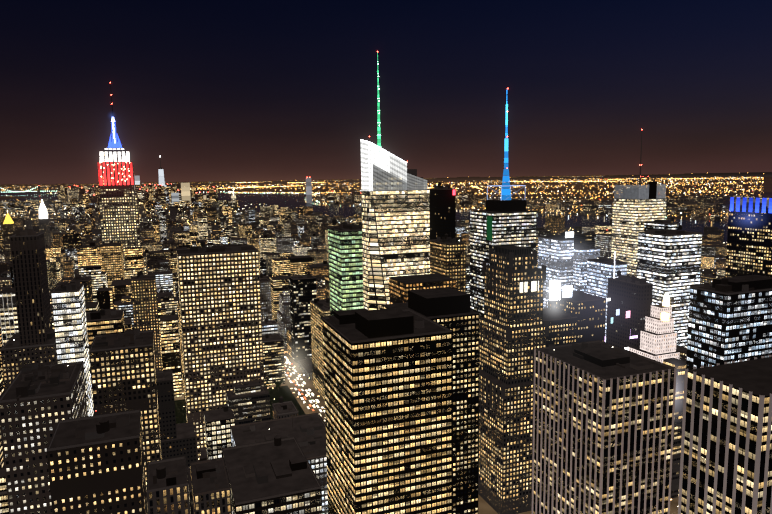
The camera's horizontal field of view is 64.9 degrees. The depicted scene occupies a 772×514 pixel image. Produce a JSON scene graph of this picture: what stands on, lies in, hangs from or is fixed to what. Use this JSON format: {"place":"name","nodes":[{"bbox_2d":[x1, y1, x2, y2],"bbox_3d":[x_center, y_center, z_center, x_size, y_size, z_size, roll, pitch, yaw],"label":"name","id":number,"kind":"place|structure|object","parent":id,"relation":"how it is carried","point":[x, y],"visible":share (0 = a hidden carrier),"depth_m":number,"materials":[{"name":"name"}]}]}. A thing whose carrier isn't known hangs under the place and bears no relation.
{"place":"outdoors","nodes":[
{"label":"outdoors","id":0,"kind":"place"},
{"bbox_2d":[175,386,304,423],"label":"bryant park lawn","id":1,"kind":"structure","parent":0,"point":[285,393],"depth_m":719.69,"materials":[{"name":"plant"}]},
{"bbox_2d":[184,377,283,397],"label":"trees","id":2,"kind":"object","parent":1,"relation":"on","point":[277,386],"visible":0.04,"depth_m":759.44,"materials":[{"name":"green plant"}]},
{"bbox_2d":[0,186,727,243],"bbox_3d":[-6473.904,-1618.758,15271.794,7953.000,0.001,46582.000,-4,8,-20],"label":"river","id":3,"kind":"structure","parent":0,"point":[289,201],"depth_m":5577.46,"materials":[{"name":"black liquid"}]},
{"bbox_2d":[0,83,771,513],"bbox_3d":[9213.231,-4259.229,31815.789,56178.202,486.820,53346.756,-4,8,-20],"label":"city lights","id":4,"kind":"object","parent":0,"point":[418,335],"depth_m":460.67},
{"bbox_2d":[360,140,665,198],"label":"glass screens","id":5,"kind":"object","parent":4,"relation":"on","point":[390,173],"visible":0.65,"depth_m":578.16,"materials":[{"name":"white glass"}]},
{"bbox_2d":[0,51,771,506],"bbox_3d":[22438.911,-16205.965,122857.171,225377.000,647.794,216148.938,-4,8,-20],"label":"city lights","id":6,"kind":"object","parent":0,"point":[186,189],"visible":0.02,"depth_m":1148.59},
{"bbox_2d":[0,176,771,220],"bbox_3d":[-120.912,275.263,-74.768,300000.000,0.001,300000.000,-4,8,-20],"label":"land","id":7,"kind":"structure","parent":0,"point":[766,184],"depth_m":13873.28,"materials":[{"name":"grey"}]},
{"bbox_2d":[174,222,678,513],"bbox_3d":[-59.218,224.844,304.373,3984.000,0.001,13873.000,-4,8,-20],"label":"manhattan streets","id":8,"kind":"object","parent":7,"relation":"on","point":[484,507],"depth_m":736.40,"materials":[{"name":"grey asphalt"}]},
{"bbox_2d":[0,0,771,184],"label":"sky","id":9,"kind":"structure","parent":0,"point":[218,90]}
]}

